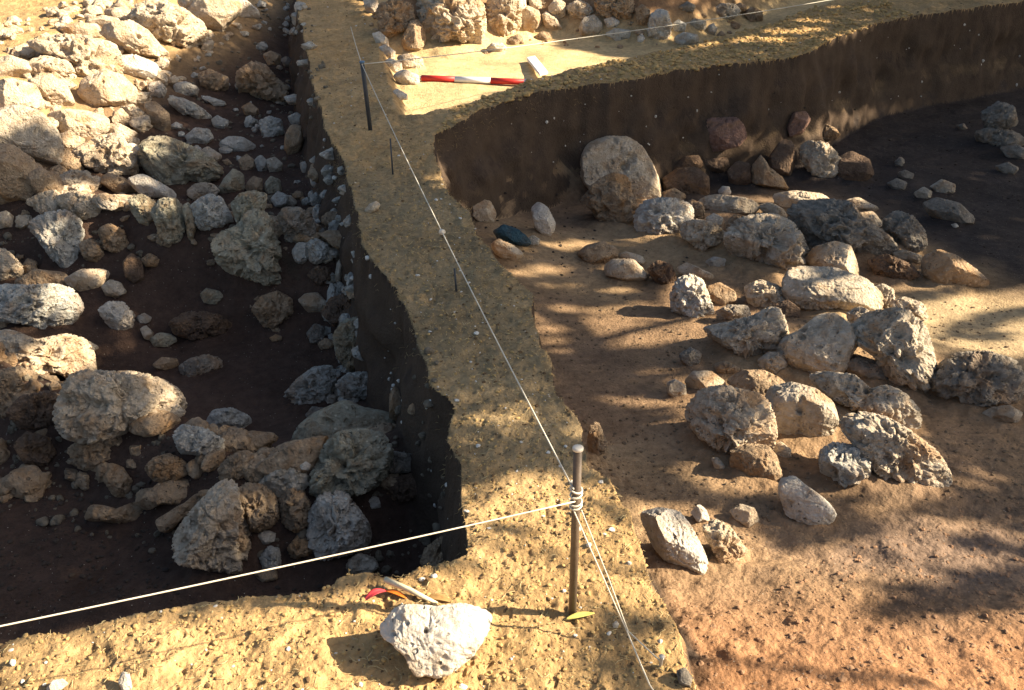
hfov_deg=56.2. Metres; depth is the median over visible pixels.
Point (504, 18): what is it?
cream rock
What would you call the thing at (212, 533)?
cream rock
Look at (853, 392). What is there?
grey rock
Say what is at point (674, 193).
tan rock
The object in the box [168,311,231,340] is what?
brown rock
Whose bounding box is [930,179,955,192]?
grey rock
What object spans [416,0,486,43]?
cream rock
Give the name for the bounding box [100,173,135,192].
tan rock
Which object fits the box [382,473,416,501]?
brown rock
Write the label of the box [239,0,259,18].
white stone
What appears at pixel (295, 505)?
tan rock
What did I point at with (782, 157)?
brown rock
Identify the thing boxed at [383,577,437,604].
stick
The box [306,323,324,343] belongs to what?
dark rock
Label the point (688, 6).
dark rock
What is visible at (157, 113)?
tan rock
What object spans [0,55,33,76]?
cream rock
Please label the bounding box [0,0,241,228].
cream rubble
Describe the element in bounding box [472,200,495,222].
cream rock
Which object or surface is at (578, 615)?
fallen leaf
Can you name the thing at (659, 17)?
white stone
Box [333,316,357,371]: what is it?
olive rock
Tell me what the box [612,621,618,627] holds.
white stone
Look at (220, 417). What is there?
pale blue rock
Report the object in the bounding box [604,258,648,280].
cream rock
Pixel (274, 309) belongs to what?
tan rock
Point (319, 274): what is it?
brown rock
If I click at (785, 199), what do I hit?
cream rock
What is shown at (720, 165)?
brown rock
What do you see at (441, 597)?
fallen leaf
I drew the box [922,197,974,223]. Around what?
dark rock
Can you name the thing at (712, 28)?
pale blue rock
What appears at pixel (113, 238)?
tan rock
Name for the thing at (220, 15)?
cream rock
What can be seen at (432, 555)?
tan rock
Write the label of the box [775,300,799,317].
brown rock
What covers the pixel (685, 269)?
cream rock
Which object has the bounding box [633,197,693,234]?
white stone
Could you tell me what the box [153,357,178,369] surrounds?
tan rock
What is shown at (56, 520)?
rubble grit
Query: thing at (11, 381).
tan rock
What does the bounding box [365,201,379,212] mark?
cream rock
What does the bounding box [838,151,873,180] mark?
brown rock
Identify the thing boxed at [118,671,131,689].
white stone
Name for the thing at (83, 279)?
cream rock
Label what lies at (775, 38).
crumbs on cross bank
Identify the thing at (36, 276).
tan rock
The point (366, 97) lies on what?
survey peg
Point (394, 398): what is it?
tan rock
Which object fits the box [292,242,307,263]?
pale blue rock
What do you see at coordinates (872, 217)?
cream rock
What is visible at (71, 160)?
tan rock
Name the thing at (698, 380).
cream rock
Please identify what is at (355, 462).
olive rock
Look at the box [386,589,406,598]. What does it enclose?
fallen leaf
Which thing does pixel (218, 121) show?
pale blue rock
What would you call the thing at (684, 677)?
dark rock
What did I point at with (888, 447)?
grey rock
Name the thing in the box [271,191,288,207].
pale blue rock
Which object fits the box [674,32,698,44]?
pale blue rock
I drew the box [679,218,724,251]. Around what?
cream rock
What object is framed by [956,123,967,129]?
dark rock
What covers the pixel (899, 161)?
dark rock
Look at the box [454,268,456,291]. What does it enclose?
nail
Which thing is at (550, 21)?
cream rock
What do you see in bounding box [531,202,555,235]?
white stone
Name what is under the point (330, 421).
olive rock
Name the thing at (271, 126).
pale blue rock
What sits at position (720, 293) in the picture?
tan rock
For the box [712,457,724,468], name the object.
cream rock
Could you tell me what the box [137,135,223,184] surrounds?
olive rock
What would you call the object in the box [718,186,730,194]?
white stone
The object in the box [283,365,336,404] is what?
pale blue rock
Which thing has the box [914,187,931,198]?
grey rock
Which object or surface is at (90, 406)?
cream rock
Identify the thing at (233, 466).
tan rock
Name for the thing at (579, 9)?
cream rock
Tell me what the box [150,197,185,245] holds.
olive rock
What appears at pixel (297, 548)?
tan rock
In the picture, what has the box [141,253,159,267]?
tan rock
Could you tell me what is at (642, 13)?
tan rock
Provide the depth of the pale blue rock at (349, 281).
4.56 m
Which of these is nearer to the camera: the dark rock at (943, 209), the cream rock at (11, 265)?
the cream rock at (11, 265)
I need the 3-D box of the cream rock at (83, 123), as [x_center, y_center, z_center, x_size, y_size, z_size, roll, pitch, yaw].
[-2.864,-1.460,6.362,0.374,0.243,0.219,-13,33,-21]
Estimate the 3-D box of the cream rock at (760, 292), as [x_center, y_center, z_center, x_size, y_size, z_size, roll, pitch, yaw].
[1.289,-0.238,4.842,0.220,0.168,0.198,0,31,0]
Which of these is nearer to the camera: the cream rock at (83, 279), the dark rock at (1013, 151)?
the cream rock at (83, 279)
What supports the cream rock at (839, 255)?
on the ground
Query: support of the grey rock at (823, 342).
on the ground
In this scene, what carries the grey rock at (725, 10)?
on the ground
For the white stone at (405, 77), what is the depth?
6.54 m
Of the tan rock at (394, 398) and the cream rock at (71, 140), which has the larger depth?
the cream rock at (71, 140)
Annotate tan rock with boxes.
[0,144,38,204]
[0,367,25,417]
[14,269,67,285]
[28,168,62,193]
[60,148,83,170]
[67,441,111,469]
[79,238,103,261]
[84,502,143,523]
[97,223,128,252]
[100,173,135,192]
[103,463,132,497]
[134,478,188,509]
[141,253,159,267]
[144,101,170,130]
[144,453,187,481]
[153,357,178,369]
[155,493,199,532]
[198,68,228,91]
[217,450,254,480]
[222,159,231,164]
[235,61,288,101]
[238,154,254,169]
[239,482,279,532]
[241,102,258,115]
[245,176,262,191]
[251,291,293,328]
[254,435,328,475]
[254,569,277,581]
[263,51,280,65]
[269,334,281,341]
[278,488,311,532]
[284,124,303,154]
[287,536,312,559]
[318,230,341,249]
[318,338,333,349]
[375,0,414,37]
[389,385,399,420]
[401,19,425,50]
[420,536,442,565]
[577,241,618,263]
[580,172,637,224]
[587,422,607,455]
[594,0,635,19]
[634,4,650,25]
[661,188,685,199]
[688,199,705,218]
[707,282,736,304]
[713,361,740,373]
[723,215,741,231]
[727,369,784,394]
[729,443,782,480]
[743,7,762,21]
[751,155,788,190]
[823,124,839,141]
[921,249,989,286]
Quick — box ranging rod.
[419,75,531,84]
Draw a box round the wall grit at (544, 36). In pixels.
[369,0,746,53]
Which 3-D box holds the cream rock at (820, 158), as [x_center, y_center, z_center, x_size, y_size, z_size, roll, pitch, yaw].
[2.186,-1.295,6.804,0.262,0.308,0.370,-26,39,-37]
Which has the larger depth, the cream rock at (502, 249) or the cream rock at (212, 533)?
the cream rock at (502, 249)
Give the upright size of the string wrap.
0.057 m
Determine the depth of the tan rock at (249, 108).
7.39 m
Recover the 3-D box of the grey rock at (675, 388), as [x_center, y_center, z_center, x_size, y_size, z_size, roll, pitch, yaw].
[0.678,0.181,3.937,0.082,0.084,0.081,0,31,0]
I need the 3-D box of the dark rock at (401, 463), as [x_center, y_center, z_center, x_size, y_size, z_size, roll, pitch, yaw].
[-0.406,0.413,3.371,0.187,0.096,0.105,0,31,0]
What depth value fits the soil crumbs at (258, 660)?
2.31 m
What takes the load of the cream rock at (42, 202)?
on the ground
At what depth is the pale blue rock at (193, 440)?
3.30 m
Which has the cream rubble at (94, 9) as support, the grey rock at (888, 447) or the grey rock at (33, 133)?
the grey rock at (33, 133)
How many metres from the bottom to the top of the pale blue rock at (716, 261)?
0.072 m
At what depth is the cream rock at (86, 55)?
6.89 m
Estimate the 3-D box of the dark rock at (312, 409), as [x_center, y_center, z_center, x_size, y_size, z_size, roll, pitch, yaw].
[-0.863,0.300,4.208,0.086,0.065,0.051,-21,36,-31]
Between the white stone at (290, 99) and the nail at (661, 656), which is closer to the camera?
the nail at (661, 656)
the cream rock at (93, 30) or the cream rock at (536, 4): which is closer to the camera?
the cream rock at (93, 30)
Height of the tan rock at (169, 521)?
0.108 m
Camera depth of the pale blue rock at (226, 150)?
6.69 m
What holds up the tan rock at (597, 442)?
on the ground
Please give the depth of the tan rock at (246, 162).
6.37 m
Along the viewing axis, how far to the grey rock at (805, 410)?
3.54 m
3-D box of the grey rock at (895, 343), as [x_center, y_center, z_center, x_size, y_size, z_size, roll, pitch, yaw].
[1.598,0.027,4.023,0.385,0.412,0.276,21,37,32]
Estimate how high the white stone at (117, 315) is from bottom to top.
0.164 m
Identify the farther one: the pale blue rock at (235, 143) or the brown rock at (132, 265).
the pale blue rock at (235, 143)
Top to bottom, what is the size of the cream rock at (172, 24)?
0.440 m
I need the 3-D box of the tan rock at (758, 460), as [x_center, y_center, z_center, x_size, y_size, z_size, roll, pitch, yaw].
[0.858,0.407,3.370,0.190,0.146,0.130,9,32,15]
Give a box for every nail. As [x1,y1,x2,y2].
[390,138,393,174]
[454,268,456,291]
[658,654,664,666]
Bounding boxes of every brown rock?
[5,390,57,429]
[13,431,56,465]
[122,253,144,283]
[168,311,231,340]
[307,265,331,284]
[321,293,350,326]
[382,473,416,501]
[647,260,676,284]
[662,166,709,194]
[674,155,702,168]
[705,157,729,172]
[727,161,751,184]
[769,139,796,175]
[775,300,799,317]
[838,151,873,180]
[867,254,920,280]
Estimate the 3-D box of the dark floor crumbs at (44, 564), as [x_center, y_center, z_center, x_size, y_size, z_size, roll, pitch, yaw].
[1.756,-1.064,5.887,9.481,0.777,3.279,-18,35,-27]
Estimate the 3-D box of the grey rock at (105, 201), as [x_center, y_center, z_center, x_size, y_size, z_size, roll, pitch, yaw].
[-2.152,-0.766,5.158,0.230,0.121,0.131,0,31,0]
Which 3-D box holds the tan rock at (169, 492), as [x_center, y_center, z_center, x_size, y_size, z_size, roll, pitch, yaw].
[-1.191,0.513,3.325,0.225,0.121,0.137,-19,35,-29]
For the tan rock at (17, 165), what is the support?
on the ground
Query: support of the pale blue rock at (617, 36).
on the ground
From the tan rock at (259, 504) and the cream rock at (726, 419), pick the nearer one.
the tan rock at (259, 504)
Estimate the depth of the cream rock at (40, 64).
6.74 m
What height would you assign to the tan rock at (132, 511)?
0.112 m
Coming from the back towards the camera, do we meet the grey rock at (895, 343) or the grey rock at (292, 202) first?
the grey rock at (292, 202)
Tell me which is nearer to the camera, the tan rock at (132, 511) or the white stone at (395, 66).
the tan rock at (132, 511)
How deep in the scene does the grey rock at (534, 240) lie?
5.36 m
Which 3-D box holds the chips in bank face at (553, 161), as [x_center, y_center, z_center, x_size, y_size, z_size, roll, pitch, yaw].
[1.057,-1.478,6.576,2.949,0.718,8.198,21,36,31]
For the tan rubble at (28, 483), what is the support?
on the ground
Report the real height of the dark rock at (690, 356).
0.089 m
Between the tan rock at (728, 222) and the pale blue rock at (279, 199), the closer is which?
the tan rock at (728, 222)
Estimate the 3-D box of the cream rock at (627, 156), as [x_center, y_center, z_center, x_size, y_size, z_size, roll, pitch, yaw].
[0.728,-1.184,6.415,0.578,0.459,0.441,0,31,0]
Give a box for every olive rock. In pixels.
[128,193,155,225]
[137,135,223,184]
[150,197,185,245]
[150,333,176,346]
[183,202,196,240]
[200,288,222,304]
[210,208,281,285]
[218,168,244,193]
[231,190,266,222]
[263,176,281,193]
[291,400,394,439]
[309,428,393,497]
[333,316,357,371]
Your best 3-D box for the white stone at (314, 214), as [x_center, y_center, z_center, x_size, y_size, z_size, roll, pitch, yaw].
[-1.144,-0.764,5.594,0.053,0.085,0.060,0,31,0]
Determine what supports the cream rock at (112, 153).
on the ground
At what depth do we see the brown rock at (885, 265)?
5.14 m
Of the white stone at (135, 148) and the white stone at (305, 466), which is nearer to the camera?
the white stone at (305, 466)
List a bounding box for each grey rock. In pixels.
[0,104,64,164]
[59,169,93,185]
[87,341,98,350]
[91,193,127,210]
[101,280,126,298]
[140,326,152,339]
[187,182,219,199]
[201,147,221,161]
[258,467,309,496]
[266,157,282,171]
[288,195,296,206]
[298,292,325,311]
[335,259,341,281]
[346,553,379,573]
[528,235,539,244]
[579,14,602,36]
[666,379,686,396]
[690,18,706,29]
[703,306,788,358]
[715,3,740,19]
[715,304,750,320]
[723,213,808,270]
[757,352,787,373]
[764,381,838,437]
[775,313,858,373]
[781,266,883,310]
[809,371,921,428]
[839,411,952,487]
[846,306,868,323]
[852,307,936,391]
[876,284,894,307]
[889,296,927,320]
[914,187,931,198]
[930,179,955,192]
[982,405,1022,422]
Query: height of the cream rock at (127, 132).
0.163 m
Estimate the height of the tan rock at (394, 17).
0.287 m
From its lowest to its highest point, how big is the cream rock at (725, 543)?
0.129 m
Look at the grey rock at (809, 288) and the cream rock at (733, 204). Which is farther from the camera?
the cream rock at (733, 204)
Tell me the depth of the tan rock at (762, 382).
3.90 m
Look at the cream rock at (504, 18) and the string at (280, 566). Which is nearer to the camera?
the string at (280, 566)
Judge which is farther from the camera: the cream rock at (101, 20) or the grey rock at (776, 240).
the cream rock at (101, 20)
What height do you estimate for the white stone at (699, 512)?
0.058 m
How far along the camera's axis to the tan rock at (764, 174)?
6.53 m
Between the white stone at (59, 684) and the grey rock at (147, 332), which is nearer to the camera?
the white stone at (59, 684)
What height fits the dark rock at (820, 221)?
0.314 m
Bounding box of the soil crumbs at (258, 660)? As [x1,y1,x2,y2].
[0,0,694,689]
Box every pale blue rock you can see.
[0,283,83,328]
[27,209,84,267]
[136,313,151,323]
[167,96,211,118]
[172,424,225,455]
[173,81,198,96]
[185,127,213,143]
[190,193,233,230]
[201,95,225,105]
[206,407,251,427]
[211,115,224,128]
[219,136,255,151]
[219,146,232,153]
[254,155,267,170]
[259,116,284,137]
[259,546,281,570]
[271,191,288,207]
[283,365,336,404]
[288,112,300,124]
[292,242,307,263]
[301,197,310,205]
[306,238,329,264]
[327,283,335,300]
[335,371,367,399]
[337,281,343,292]
[346,272,352,285]
[606,28,630,40]
[672,20,686,31]
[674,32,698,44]
[705,257,725,266]
[707,23,716,34]
[818,441,871,487]
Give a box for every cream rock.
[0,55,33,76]
[0,78,44,109]
[0,210,13,228]
[0,248,23,280]
[0,329,96,377]
[13,43,35,57]
[26,33,124,76]
[26,190,61,213]
[28,55,75,77]
[28,74,74,106]
[47,108,109,137]
[52,369,187,444]
[56,190,101,218]
[58,22,101,37]
[60,131,84,148]
[64,268,109,290]
[71,132,138,175]
[77,70,137,106]
[86,15,119,29]
[99,19,168,58]
[104,7,130,20]
[106,122,136,139]
[120,104,145,116]
[130,0,208,48]
[171,478,250,573]
[177,0,241,31]
[323,255,332,263]
[345,291,354,298]
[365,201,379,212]
[397,53,423,68]
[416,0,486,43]
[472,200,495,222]
[486,0,522,36]
[491,238,523,260]
[521,6,542,32]
[529,0,542,9]
[541,11,561,29]
[548,0,565,18]
[566,0,593,18]
[580,136,661,199]
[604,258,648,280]
[619,251,645,263]
[676,263,713,278]
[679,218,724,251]
[684,370,725,389]
[684,384,777,453]
[699,194,759,213]
[702,519,747,563]
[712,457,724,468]
[729,504,758,527]
[744,279,785,306]
[759,202,786,216]
[772,190,829,206]
[773,442,790,457]
[798,140,840,177]
[805,241,859,275]
[847,197,878,210]
[860,211,881,225]
[892,249,921,262]
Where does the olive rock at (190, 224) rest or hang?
on the ground
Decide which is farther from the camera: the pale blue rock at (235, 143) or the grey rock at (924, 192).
the pale blue rock at (235, 143)
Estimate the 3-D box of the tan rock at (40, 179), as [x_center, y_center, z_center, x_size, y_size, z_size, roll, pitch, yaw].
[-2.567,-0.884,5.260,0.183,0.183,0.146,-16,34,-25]
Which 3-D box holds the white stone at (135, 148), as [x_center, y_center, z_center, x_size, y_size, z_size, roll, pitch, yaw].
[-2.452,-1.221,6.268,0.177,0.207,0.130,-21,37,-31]
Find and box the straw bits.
[3,0,696,689]
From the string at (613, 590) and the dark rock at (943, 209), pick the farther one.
the dark rock at (943, 209)
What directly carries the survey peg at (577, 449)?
on the ground
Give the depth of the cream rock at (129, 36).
7.51 m
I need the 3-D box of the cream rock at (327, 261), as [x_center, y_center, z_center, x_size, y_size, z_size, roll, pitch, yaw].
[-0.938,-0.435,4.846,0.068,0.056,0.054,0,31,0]
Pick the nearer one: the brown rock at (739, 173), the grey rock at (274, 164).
the grey rock at (274, 164)
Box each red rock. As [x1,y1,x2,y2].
[706,117,746,151]
[787,111,810,136]
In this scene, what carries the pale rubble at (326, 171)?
on the ground
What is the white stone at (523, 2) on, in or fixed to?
on the ground
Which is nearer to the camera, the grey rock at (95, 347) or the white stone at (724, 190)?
the grey rock at (95, 347)
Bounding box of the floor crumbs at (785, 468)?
[532,280,1023,543]
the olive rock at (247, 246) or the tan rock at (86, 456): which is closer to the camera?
the tan rock at (86, 456)
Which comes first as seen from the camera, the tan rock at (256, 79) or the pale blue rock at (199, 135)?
the pale blue rock at (199, 135)
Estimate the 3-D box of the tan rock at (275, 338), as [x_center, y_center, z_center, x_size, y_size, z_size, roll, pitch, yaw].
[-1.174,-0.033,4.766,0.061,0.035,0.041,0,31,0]
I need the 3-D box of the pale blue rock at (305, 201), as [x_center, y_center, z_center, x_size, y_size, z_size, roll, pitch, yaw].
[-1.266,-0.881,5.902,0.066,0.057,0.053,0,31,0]
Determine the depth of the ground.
3.89 m
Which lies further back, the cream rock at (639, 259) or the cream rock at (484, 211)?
the cream rock at (484, 211)
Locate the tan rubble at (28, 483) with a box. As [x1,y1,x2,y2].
[0,163,414,502]
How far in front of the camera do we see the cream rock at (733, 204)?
6.11 m
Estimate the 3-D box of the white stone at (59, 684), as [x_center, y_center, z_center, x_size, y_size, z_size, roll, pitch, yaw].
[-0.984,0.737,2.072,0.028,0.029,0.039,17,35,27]
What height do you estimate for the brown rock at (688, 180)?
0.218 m
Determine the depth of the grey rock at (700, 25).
7.76 m
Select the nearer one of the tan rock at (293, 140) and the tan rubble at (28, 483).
the tan rubble at (28, 483)
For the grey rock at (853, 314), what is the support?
on the ground
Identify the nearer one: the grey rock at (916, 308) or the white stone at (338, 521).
the white stone at (338, 521)
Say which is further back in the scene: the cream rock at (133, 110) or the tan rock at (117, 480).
the cream rock at (133, 110)
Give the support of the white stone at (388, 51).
on the ground
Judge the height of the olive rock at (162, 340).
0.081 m
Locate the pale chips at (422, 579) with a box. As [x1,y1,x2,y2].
[8,1,868,689]
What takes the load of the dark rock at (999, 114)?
on the dark rock at (997, 137)
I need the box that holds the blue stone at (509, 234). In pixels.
[493,224,530,246]
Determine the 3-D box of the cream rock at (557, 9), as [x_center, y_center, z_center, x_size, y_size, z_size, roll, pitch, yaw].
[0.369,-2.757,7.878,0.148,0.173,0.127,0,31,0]
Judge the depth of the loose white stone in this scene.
2.09 m
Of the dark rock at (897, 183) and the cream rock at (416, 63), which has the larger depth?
the cream rock at (416, 63)
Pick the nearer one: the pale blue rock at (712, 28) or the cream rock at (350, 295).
the cream rock at (350, 295)
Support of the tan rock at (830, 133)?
on the ground
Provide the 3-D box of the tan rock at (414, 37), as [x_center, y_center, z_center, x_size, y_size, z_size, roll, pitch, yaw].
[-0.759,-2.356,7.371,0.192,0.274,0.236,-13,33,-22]
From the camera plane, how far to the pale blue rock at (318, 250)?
4.79 m
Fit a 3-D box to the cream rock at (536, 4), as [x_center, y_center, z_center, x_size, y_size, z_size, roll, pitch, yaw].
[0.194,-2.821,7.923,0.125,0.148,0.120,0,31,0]
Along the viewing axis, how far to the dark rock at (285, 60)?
8.32 m
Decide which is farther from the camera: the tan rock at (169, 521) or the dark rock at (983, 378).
the dark rock at (983, 378)
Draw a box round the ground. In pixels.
[0,0,1023,689]
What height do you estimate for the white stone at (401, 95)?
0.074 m
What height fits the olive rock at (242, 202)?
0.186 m
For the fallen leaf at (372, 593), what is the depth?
2.31 m
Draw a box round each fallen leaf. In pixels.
[365,588,385,600]
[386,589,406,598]
[428,594,450,601]
[566,611,594,619]
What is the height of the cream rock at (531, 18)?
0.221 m
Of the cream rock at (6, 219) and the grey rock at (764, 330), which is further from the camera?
the cream rock at (6, 219)
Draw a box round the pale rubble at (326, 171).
[169,0,362,403]
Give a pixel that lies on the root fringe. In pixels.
(411, 316)
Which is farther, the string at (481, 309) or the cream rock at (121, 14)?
the cream rock at (121, 14)
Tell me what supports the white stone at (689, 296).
on the ground
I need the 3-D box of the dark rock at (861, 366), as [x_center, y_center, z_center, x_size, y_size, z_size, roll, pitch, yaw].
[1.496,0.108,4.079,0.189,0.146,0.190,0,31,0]
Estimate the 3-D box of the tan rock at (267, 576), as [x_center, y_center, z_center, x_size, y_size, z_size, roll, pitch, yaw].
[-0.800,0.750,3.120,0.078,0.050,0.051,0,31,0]
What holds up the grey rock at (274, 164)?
on the ground
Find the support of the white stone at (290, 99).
on the ground
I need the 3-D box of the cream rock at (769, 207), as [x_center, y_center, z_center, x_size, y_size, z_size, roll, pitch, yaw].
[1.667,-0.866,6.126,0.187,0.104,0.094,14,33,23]
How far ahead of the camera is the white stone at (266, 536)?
3.16 m
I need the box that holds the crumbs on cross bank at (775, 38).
[436,0,914,132]
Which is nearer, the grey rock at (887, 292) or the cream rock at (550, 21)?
the grey rock at (887, 292)
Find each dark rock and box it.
[178,354,222,376]
[276,206,316,242]
[281,56,289,66]
[305,406,323,416]
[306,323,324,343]
[389,451,410,473]
[676,667,692,687]
[679,347,701,365]
[680,1,695,12]
[786,198,898,255]
[846,354,887,379]
[882,210,927,252]
[887,178,906,189]
[895,157,904,166]
[898,170,913,178]
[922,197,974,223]
[929,350,1023,406]
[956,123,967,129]
[974,127,1023,146]
[981,101,1017,128]
[995,162,1018,173]
[1000,144,1023,158]
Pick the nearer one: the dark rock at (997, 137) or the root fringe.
the root fringe
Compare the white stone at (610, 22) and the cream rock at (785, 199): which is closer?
the cream rock at (785, 199)
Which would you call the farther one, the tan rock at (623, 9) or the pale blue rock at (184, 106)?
the tan rock at (623, 9)
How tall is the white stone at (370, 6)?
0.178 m
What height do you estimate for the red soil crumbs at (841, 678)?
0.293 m
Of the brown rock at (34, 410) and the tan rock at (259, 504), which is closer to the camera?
the tan rock at (259, 504)
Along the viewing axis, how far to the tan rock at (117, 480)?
3.39 m
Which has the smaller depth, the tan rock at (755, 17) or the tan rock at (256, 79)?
the tan rock at (256, 79)
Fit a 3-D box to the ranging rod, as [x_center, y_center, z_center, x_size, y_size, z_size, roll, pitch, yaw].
[-0.171,-1.828,6.624,0.994,0.041,0.042,4,31,7]
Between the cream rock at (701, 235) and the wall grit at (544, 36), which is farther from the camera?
the wall grit at (544, 36)
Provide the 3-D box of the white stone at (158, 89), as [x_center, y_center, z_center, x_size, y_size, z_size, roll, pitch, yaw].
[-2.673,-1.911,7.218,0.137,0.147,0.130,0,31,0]
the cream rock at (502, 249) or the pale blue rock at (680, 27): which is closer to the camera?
the cream rock at (502, 249)
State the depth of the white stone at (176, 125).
6.87 m
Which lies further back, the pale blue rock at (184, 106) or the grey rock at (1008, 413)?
the pale blue rock at (184, 106)
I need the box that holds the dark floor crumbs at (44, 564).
[0,0,1023,616]
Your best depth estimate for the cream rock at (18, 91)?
6.17 m
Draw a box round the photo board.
[527,56,547,75]
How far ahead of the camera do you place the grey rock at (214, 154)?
6.54 m
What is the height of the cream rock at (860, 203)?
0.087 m
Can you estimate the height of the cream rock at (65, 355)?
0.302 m
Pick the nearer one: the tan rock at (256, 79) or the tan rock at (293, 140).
the tan rock at (293, 140)
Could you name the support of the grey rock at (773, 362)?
on the ground
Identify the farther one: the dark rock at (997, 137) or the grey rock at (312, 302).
the dark rock at (997, 137)
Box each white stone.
[46,678,67,689]
[98,301,134,329]
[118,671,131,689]
[122,54,158,78]
[128,143,141,166]
[128,174,175,197]
[147,81,166,97]
[171,122,182,128]
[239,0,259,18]
[258,530,275,543]
[284,94,296,104]
[300,161,306,172]
[300,462,310,469]
[306,489,371,560]
[312,208,317,219]
[363,0,377,14]
[369,496,380,508]
[372,31,388,45]
[379,44,395,59]
[379,603,492,678]
[385,58,402,72]
[393,69,419,84]
[393,89,407,100]
[486,43,506,51]
[521,0,525,11]
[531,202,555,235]
[604,17,619,27]
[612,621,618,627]
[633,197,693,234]
[637,34,644,42]
[640,507,707,574]
[647,9,672,39]
[669,273,714,317]
[690,504,709,521]
[706,213,722,224]
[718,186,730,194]
[778,476,836,524]
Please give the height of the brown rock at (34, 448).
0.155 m
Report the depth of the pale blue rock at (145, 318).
4.80 m
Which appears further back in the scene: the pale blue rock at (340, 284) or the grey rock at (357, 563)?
the pale blue rock at (340, 284)
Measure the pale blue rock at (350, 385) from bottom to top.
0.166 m
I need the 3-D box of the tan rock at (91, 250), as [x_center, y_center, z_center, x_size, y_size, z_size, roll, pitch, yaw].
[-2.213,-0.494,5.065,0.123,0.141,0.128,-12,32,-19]
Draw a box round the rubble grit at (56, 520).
[0,0,444,573]
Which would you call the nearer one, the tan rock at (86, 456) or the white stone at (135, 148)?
the tan rock at (86, 456)
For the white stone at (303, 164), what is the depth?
6.36 m
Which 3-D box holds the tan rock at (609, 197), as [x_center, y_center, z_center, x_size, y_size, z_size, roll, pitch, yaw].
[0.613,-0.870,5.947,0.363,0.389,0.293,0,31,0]
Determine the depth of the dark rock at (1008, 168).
6.83 m
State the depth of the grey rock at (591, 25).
7.71 m
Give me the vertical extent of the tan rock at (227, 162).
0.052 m
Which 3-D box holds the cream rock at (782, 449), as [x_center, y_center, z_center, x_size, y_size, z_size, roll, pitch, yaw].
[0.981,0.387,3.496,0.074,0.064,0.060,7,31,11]
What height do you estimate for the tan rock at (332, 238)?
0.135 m
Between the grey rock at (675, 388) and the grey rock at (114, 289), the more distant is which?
the grey rock at (114, 289)
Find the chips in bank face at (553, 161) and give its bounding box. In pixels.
[323,23,1019,518]
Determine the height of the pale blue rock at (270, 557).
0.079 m
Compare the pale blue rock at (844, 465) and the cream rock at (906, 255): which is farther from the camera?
the cream rock at (906, 255)
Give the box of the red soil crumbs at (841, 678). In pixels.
[670,488,1023,689]
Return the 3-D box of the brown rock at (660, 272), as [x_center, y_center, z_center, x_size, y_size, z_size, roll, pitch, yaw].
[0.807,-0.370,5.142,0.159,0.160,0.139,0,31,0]
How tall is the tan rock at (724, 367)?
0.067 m
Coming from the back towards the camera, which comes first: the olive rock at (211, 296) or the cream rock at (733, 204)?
the cream rock at (733, 204)
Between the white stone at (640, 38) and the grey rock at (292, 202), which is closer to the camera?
the grey rock at (292, 202)
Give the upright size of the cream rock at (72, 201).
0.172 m
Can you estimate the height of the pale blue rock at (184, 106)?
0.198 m
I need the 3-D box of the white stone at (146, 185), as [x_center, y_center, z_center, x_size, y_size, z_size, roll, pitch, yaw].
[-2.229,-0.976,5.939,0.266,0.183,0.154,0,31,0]
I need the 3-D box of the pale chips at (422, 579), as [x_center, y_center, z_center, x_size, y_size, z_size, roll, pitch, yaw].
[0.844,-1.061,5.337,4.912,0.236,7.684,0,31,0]
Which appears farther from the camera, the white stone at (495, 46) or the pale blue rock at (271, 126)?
the white stone at (495, 46)
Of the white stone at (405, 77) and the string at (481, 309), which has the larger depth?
the white stone at (405, 77)
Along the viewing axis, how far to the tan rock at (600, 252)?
5.33 m
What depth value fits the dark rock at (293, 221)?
4.80 m
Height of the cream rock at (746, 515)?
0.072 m
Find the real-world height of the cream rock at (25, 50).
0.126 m
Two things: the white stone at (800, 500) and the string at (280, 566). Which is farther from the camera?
the white stone at (800, 500)
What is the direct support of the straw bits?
on the ground
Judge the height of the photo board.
0.037 m
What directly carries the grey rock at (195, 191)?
on the ground
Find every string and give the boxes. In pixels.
[0,501,574,626]
[362,0,828,64]
[362,65,573,489]
[573,510,653,689]
[581,510,659,660]
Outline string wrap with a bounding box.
[569,486,582,510]
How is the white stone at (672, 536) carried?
on the ground
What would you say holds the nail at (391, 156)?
on the ground
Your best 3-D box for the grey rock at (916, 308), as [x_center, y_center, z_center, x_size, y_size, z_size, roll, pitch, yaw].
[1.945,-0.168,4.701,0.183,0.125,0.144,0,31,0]
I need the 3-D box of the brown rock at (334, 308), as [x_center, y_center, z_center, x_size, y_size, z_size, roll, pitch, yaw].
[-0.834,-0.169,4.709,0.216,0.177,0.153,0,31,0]
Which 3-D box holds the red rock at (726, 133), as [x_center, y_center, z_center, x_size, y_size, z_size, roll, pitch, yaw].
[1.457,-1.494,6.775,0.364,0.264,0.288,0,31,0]
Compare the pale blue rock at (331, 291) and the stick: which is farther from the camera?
the pale blue rock at (331, 291)
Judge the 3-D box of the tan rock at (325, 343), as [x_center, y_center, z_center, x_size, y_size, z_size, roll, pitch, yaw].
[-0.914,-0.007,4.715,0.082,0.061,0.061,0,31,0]
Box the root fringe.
[239,78,665,608]
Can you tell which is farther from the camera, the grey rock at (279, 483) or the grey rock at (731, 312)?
the grey rock at (731, 312)
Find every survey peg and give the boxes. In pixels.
[359,61,372,130]
[568,444,583,615]
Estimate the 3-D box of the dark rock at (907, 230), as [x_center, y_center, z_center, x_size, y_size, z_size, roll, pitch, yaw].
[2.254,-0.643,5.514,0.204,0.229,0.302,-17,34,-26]
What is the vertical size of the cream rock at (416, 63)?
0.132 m
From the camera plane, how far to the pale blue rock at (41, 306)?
4.55 m
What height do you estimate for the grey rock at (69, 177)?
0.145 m
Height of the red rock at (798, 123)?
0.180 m
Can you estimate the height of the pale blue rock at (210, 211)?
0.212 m
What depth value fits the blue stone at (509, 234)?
5.28 m

